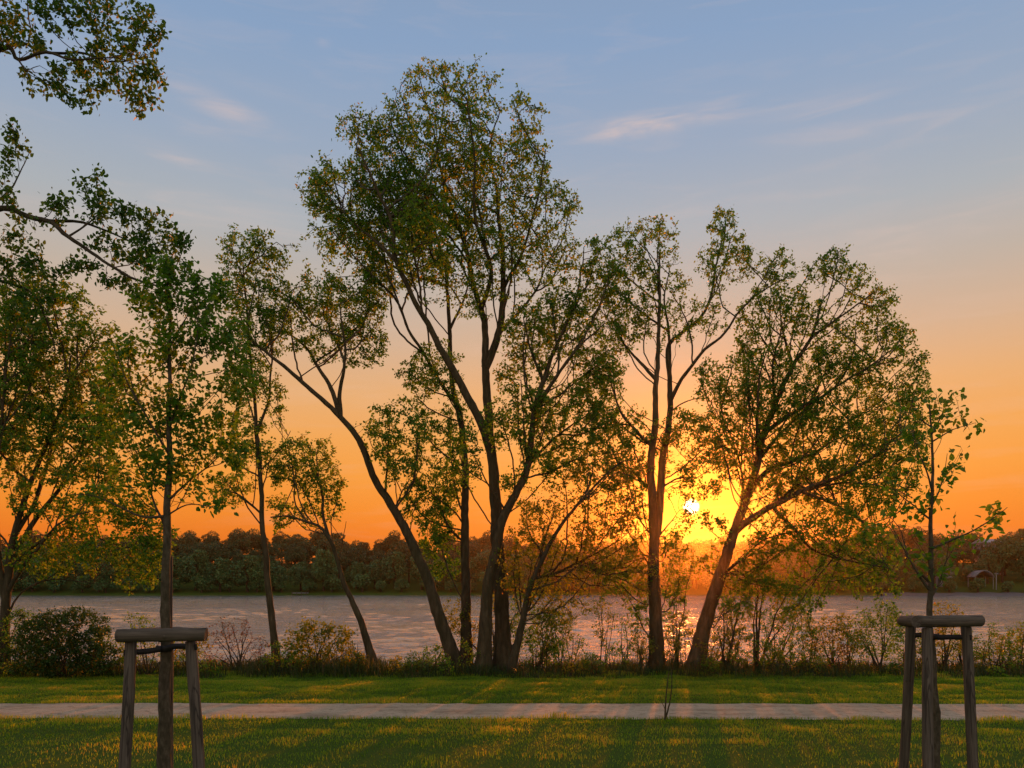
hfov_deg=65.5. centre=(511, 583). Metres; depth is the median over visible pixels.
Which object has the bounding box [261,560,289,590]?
round tree
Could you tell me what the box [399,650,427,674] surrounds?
weed plant
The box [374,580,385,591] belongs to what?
shore bush
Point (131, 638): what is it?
stake
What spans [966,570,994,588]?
pavilion
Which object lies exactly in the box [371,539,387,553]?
wood tree
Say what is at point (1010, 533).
wood tree
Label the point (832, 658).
weed plant
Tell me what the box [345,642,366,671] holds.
weed plant
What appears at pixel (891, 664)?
weed plant
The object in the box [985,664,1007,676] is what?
weed plant
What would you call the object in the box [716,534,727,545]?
wood tree
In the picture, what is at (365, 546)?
wood tree
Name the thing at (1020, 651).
weed plant
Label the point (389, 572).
round tree
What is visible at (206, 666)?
weed plant
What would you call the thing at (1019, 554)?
round tree
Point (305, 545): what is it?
wood tree
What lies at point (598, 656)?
weed plant
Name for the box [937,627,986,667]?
bush
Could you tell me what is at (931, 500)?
staked tree
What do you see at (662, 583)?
shore bush
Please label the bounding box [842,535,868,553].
wood tree
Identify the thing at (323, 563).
round tree
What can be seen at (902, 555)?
wood tree
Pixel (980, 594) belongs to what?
beach
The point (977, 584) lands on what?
shore bush
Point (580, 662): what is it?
weed plant
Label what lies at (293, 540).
wood tree
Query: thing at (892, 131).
sky
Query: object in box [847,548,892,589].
round tree
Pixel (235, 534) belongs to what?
wood tree
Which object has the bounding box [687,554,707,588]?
round tree
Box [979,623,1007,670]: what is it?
weed plant
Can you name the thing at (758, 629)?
sapling
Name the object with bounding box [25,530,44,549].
wood tree
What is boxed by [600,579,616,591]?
shore bush
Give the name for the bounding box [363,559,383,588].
round tree
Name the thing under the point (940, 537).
wood tree
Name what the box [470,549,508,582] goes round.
round tree
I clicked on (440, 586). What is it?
shore bush
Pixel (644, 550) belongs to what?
wood tree
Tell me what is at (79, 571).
round tree
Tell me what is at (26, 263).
overhanging tree
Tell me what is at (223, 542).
wood tree
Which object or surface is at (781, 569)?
round tree
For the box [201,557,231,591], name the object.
round tree
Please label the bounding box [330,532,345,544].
wood tree
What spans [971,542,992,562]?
wood tree
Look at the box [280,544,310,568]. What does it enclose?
wood tree
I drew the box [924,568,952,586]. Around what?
house
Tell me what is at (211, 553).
wood tree
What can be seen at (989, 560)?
round tree
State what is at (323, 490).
lakeside tree
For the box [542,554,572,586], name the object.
round tree
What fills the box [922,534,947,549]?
wood tree
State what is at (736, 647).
weed plant
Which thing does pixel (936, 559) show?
round tree
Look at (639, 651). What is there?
weed plant
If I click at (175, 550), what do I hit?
wood tree
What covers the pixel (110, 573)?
round tree
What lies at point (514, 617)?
bush
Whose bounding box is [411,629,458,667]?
bush
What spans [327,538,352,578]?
wood tree
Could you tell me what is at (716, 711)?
path
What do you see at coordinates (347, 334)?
lakeside tree
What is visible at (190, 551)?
wood tree
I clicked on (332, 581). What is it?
shore bush
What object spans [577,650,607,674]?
weed plant
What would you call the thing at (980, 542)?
apartment house
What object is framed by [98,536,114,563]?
wood tree
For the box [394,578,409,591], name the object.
shore bush
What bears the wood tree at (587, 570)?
on the ground at (619, 753)
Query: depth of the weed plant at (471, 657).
17.96 m
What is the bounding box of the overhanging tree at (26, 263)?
[0,0,196,350]
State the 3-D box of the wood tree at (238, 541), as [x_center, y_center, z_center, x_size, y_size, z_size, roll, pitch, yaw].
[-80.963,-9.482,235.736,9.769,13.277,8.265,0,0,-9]
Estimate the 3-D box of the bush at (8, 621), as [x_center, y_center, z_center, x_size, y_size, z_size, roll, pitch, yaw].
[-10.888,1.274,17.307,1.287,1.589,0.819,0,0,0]
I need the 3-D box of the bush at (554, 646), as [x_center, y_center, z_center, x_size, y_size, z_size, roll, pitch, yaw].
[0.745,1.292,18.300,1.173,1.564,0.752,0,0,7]
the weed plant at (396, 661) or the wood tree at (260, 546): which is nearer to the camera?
the weed plant at (396, 661)
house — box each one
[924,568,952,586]
[971,539,1003,574]
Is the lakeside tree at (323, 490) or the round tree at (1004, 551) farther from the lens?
the round tree at (1004, 551)
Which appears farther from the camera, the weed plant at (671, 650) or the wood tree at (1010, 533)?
the wood tree at (1010, 533)
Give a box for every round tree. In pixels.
[1,552,23,577]
[27,549,68,590]
[60,546,100,579]
[76,559,119,591]
[110,555,141,589]
[122,549,160,580]
[150,550,185,580]
[174,548,210,589]
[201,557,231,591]
[226,554,263,591]
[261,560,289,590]
[287,561,310,590]
[310,548,337,590]
[344,561,366,588]
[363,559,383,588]
[379,550,408,588]
[409,552,436,589]
[450,558,475,588]
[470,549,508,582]
[505,554,529,592]
[522,549,544,577]
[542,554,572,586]
[560,555,585,588]
[588,559,609,587]
[602,544,634,584]
[634,557,664,589]
[660,555,688,591]
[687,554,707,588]
[711,555,740,591]
[732,540,762,570]
[743,543,793,579]
[779,554,800,579]
[809,554,835,588]
[834,553,858,588]
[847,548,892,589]
[886,560,911,588]
[910,549,957,589]
[958,563,984,582]
[976,553,1000,583]
[978,535,1023,582]
[1004,530,1023,572]
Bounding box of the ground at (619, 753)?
[0,563,1023,767]
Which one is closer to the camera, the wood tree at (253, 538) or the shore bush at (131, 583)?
the shore bush at (131, 583)
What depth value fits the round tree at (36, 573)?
204.59 m
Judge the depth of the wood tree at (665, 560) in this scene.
217.00 m
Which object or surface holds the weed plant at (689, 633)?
on the ground at (619, 753)
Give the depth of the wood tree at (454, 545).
243.96 m
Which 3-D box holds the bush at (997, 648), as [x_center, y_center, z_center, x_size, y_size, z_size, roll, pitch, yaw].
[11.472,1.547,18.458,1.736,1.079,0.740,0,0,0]
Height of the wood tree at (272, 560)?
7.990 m
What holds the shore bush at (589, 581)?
on the ground at (619, 753)
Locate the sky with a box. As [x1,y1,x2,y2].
[0,0,1023,563]
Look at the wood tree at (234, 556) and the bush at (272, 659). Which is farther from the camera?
the wood tree at (234, 556)
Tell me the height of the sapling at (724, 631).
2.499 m
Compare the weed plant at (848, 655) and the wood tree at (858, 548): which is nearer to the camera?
the weed plant at (848, 655)
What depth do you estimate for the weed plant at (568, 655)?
18.61 m
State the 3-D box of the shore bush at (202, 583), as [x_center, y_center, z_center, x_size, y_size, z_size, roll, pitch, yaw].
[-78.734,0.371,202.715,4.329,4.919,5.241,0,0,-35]
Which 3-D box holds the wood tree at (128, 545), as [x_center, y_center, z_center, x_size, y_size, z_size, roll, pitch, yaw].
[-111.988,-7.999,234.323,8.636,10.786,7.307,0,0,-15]
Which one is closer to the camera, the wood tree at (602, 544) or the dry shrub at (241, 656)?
the dry shrub at (241, 656)
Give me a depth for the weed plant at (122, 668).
16.99 m
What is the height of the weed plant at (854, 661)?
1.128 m
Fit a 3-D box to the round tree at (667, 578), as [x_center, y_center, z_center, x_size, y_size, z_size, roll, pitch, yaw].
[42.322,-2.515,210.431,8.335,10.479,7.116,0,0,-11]
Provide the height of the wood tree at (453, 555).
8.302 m
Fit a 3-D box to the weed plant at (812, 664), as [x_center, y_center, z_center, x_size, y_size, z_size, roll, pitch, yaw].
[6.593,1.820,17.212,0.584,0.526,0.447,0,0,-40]
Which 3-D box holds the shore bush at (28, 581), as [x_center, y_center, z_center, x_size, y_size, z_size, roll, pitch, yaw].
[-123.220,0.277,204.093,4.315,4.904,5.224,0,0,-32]
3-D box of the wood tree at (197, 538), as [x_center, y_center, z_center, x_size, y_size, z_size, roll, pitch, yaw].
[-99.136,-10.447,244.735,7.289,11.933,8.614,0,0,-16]
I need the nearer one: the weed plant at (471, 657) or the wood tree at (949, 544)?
the weed plant at (471, 657)
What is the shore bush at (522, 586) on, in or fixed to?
on the ground at (619, 753)
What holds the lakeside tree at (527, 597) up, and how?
on the ground at (619, 753)
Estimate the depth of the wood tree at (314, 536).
246.56 m
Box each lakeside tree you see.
[0,266,179,672]
[207,222,300,668]
[249,258,464,670]
[262,432,377,669]
[295,52,583,669]
[296,155,473,665]
[443,233,630,671]
[490,431,659,673]
[579,205,798,669]
[681,244,936,670]
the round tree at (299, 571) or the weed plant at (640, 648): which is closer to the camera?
the weed plant at (640, 648)
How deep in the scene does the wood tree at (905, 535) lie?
246.90 m
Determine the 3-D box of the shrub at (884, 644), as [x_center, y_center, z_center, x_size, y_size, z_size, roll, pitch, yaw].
[8.345,1.196,18.023,1.684,1.742,0.749,0,0,0]
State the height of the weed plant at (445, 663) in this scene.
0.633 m
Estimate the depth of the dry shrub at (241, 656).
17.87 m
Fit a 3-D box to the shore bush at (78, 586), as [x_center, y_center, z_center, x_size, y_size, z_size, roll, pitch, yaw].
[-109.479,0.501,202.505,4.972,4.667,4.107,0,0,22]
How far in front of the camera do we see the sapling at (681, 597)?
18.88 m
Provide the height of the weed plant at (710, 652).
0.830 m
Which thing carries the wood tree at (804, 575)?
on the ground at (619, 753)
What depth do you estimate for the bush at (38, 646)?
16.74 m
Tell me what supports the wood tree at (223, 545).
on the ground at (619, 753)
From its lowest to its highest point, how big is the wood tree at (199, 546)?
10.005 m
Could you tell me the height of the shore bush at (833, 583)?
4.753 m
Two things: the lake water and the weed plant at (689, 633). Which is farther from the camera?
the lake water
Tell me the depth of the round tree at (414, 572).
210.05 m
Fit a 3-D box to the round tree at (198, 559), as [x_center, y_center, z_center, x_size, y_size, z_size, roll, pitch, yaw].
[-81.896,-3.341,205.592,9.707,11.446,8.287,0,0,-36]
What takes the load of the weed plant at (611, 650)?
on the ground at (619, 753)
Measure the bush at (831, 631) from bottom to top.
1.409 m
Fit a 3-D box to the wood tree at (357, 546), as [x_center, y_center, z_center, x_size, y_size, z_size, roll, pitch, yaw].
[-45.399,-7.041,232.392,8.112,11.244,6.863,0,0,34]
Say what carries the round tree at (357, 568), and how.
on the ground at (619, 753)
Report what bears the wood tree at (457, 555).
on the ground at (619, 753)
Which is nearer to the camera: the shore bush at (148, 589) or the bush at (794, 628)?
the bush at (794, 628)
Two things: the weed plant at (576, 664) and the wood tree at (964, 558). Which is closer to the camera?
the weed plant at (576, 664)
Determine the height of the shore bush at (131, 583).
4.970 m
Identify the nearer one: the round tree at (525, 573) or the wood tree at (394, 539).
the round tree at (525, 573)
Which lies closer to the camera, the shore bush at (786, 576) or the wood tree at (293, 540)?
the shore bush at (786, 576)
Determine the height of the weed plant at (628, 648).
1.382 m
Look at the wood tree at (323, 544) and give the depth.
230.25 m
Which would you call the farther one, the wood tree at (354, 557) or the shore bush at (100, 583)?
the wood tree at (354, 557)
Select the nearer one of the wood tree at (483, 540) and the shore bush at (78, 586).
the shore bush at (78, 586)
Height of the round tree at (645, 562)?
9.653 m
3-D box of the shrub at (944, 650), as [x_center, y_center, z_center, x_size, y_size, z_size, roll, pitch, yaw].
[9.801,1.234,18.154,1.427,1.702,0.701,0,0,-18]
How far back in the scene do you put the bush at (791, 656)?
18.13 m
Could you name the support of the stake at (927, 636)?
on the ground at (619, 753)
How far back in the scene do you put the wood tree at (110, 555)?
217.39 m
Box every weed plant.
[0,661,30,677]
[116,655,137,673]
[198,657,225,675]
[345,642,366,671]
[386,653,405,674]
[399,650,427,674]
[411,649,434,669]
[433,651,455,676]
[454,637,480,670]
[532,624,554,668]
[545,603,576,667]
[552,621,589,665]
[562,656,581,676]
[569,644,590,670]
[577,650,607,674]
[581,652,610,670]
[586,598,618,666]
[600,641,628,669]
[609,612,641,660]
[630,622,657,670]
[631,632,648,664]
[663,625,683,664]
[668,609,694,667]
[695,638,725,669]
[698,656,721,673]
[720,598,749,663]
[758,639,785,670]
[799,614,821,656]
[806,656,827,675]
[823,642,848,668]
[832,611,869,666]
[847,648,865,666]
[884,660,903,674]
[915,641,921,671]
[973,633,993,672]
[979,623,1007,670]
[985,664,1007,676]
[997,625,1022,670]
[1010,620,1023,670]
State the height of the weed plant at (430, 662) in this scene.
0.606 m
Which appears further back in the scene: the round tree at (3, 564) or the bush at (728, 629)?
the round tree at (3, 564)
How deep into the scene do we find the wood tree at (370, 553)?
232.17 m
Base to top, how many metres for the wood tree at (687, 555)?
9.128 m
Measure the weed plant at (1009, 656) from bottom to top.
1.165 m
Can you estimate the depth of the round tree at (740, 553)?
211.34 m
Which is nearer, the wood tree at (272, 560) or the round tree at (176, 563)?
the round tree at (176, 563)
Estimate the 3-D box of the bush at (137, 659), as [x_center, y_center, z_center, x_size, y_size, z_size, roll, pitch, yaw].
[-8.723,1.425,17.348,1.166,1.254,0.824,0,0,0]
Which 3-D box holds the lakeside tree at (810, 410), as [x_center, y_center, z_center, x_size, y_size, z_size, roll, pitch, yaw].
[6.760,-2.759,17.943,5.794,9.849,2.342,0,0,0]
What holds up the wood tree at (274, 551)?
on the ground at (619, 753)
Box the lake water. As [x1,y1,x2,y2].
[0,595,1023,667]
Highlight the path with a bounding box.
[0,702,1023,720]
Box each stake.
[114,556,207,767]
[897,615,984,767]
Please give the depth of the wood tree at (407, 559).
221.60 m
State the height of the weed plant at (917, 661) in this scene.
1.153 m
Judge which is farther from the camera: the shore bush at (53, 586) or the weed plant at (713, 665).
the shore bush at (53, 586)
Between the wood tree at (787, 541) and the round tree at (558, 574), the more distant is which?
the wood tree at (787, 541)
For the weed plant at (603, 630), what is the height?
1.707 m
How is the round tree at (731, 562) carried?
on the ground at (619, 753)
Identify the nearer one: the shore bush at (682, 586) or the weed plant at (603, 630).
the weed plant at (603, 630)
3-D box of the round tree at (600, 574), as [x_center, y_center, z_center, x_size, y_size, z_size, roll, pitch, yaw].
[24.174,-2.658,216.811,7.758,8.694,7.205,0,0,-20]
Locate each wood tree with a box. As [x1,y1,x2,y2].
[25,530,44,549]
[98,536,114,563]
[104,548,120,566]
[121,539,141,555]
[171,543,182,555]
[175,532,203,549]
[175,544,195,559]
[184,530,201,544]
[192,541,206,550]
[201,530,220,545]
[203,542,230,565]
[208,541,230,554]
[220,538,227,550]
[224,548,245,573]
[226,529,253,559]
[227,528,249,553]
[244,528,260,553]
[245,548,263,560]
[254,537,270,551]
[261,556,281,569]
[262,542,284,562]
[270,530,290,561]
[278,534,307,563]
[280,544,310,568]
[295,538,313,561]
[308,528,326,546]
[309,536,330,555]
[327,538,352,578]
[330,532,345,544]
[342,548,368,569]
[348,540,362,554]
[358,542,370,550]
[361,550,374,557]
[369,549,387,560]
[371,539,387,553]
[382,530,402,552]
[388,541,409,560]
[405,552,411,582]
[430,551,454,581]
[447,550,455,559]
[450,541,460,554]
[451,551,460,581]
[469,536,477,545]
[469,541,486,579]
[477,530,490,550]
[482,545,490,552]
[503,534,522,559]
[539,539,555,562]
[584,554,599,576]
[595,541,609,548]
[625,535,647,555]
[639,538,665,559]
[659,552,675,586]
[666,536,690,554]
[681,548,694,567]
[686,539,705,552]
[697,538,721,572]
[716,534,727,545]
[779,536,792,554]
[789,545,812,582]
[801,541,814,577]
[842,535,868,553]
[875,530,903,546]
[880,549,891,563]
[890,524,913,547]
[892,552,906,563]
[905,526,935,550]
[911,543,935,567]
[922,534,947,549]
[936,534,945,541]
[944,532,971,567]
[947,547,961,564]
[956,546,975,573]
[964,532,982,551]
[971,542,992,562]
[1002,532,1017,539]
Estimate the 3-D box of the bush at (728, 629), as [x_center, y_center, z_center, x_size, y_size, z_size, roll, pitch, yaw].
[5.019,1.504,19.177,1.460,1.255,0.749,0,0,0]
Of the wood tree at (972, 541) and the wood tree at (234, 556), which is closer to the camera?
the wood tree at (234, 556)
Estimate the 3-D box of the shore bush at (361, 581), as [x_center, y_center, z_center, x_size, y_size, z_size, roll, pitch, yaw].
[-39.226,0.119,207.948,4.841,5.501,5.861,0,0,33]
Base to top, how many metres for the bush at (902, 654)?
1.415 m
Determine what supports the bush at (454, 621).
on the ground at (619, 753)
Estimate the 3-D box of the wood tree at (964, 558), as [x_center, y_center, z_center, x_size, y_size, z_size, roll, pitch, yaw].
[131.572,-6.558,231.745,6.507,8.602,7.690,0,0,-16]
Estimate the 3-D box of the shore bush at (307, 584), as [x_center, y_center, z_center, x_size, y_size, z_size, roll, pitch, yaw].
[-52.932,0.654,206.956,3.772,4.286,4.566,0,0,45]
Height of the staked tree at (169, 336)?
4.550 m
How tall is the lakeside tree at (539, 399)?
10.053 m
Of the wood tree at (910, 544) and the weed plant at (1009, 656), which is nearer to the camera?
the weed plant at (1009, 656)
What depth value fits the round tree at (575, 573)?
214.56 m
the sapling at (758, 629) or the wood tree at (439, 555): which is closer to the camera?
the sapling at (758, 629)
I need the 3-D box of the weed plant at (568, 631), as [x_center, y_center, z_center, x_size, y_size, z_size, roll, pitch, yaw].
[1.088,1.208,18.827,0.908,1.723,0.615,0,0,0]
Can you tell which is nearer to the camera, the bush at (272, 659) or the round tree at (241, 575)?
the bush at (272, 659)
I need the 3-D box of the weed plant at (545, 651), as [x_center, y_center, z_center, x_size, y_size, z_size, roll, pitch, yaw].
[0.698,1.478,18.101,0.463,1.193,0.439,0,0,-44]
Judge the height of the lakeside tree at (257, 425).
10.301 m
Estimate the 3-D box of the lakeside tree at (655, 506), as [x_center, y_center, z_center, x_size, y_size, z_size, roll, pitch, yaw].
[4.117,-3.361,18.751,5.132,11.033,1.708,0,0,0]
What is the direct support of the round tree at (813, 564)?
on the ground at (619, 753)
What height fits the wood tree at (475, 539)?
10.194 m
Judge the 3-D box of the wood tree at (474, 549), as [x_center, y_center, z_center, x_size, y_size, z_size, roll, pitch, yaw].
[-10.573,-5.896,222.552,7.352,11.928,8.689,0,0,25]
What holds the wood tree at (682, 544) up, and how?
on the ground at (619, 753)
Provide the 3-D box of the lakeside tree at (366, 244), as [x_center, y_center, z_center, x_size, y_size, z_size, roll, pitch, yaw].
[-2.828,-3.905,19.290,4.333,12.246,2.746,0,0,-32]
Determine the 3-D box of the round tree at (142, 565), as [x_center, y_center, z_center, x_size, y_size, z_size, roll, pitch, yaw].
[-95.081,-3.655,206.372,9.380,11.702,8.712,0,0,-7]
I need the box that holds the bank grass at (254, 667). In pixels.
[0,642,1023,679]
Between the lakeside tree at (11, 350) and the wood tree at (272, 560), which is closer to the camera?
the lakeside tree at (11, 350)
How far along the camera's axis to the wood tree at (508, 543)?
228.61 m
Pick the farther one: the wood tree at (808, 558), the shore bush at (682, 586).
the wood tree at (808, 558)
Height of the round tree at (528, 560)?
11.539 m
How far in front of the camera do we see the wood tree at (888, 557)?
233.40 m
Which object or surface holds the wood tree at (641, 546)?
on the ground at (619, 753)
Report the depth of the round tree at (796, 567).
212.76 m
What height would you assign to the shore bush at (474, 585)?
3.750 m
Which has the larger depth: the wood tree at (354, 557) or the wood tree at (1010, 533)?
the wood tree at (1010, 533)
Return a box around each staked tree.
[71,249,261,767]
[858,379,1009,767]
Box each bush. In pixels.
[0,604,122,677]
[0,605,40,674]
[22,576,39,591]
[45,574,66,592]
[70,577,91,592]
[88,621,140,669]
[93,576,115,592]
[121,576,138,592]
[143,583,157,592]
[174,627,213,668]
[194,575,212,592]
[258,637,309,672]
[301,578,317,591]
[323,574,342,591]
[350,573,370,591]
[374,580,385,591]
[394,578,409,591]
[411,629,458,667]
[420,572,443,588]
[443,592,494,656]
[471,580,477,591]
[493,584,541,657]
[516,578,527,592]
[519,605,569,670]
[572,576,592,591]
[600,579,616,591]
[625,578,635,591]
[646,577,665,589]
[675,578,692,592]
[690,621,750,660]
[702,574,712,588]
[724,627,840,670]
[745,591,820,663]
[770,572,789,586]
[802,580,814,589]
[803,612,859,664]
[830,577,846,591]
[883,613,936,663]
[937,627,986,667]
[942,578,956,591]
[968,577,985,591]
[974,628,1023,669]
[1001,581,1013,591]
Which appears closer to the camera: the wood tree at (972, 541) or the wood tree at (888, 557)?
the wood tree at (888, 557)
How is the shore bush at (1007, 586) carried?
on the ground at (619, 753)
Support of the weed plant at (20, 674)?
on the ground at (619, 753)
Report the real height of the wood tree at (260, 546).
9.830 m
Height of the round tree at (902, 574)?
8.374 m
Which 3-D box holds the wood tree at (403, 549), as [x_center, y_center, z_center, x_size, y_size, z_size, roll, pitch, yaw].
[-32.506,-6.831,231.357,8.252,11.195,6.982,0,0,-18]
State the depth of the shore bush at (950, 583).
203.30 m
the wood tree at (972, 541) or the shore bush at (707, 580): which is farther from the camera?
the wood tree at (972, 541)
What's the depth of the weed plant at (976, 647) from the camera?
17.95 m
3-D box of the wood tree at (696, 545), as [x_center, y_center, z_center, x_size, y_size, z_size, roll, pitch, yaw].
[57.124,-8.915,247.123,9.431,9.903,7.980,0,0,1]
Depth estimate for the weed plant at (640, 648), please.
18.58 m
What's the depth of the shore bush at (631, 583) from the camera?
209.51 m
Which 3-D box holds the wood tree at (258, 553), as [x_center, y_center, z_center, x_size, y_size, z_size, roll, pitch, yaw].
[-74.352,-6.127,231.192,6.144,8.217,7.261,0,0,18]
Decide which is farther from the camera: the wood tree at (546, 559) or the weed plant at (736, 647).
the wood tree at (546, 559)
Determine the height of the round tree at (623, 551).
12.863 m
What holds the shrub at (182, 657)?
on the ground at (619, 753)
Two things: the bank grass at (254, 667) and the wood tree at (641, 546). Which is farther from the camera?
the wood tree at (641, 546)
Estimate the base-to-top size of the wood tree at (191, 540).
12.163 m
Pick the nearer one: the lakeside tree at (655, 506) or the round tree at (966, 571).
the lakeside tree at (655, 506)
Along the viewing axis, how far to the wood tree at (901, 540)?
243.22 m
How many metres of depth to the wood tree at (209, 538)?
244.96 m
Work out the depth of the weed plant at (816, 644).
18.57 m
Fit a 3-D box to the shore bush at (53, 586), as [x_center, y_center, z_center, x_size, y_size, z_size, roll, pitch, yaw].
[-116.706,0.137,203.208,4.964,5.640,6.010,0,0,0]
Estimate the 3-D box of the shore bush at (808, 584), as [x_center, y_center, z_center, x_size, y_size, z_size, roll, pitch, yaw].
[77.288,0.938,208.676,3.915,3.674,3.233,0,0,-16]
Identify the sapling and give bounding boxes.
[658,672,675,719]
[661,540,700,660]
[707,569,761,667]
[739,534,804,669]
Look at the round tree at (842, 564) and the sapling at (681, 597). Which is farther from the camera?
the round tree at (842, 564)
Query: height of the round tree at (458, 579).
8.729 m
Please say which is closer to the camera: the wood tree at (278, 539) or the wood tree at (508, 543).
the wood tree at (508, 543)
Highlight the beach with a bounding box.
[883,592,1023,595]
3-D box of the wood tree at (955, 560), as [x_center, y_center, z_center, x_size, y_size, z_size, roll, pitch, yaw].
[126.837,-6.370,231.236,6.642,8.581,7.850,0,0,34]
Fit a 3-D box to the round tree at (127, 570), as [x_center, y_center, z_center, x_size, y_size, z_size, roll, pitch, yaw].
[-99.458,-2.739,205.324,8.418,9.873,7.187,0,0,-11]
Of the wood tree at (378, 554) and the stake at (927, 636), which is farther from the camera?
the wood tree at (378, 554)
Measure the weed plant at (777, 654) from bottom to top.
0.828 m
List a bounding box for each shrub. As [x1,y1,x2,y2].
[116,611,204,674]
[200,615,275,670]
[277,616,361,670]
[840,599,904,669]
[915,600,977,670]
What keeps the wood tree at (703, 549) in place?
on the ground at (619, 753)
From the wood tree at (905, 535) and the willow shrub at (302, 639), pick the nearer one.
the willow shrub at (302, 639)
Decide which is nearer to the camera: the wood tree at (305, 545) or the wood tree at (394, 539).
the wood tree at (305, 545)
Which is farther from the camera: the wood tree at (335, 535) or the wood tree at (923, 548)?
the wood tree at (335, 535)
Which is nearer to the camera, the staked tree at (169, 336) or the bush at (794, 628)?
the staked tree at (169, 336)
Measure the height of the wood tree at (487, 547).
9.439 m
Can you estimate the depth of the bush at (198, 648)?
17.78 m
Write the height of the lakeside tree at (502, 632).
14.272 m

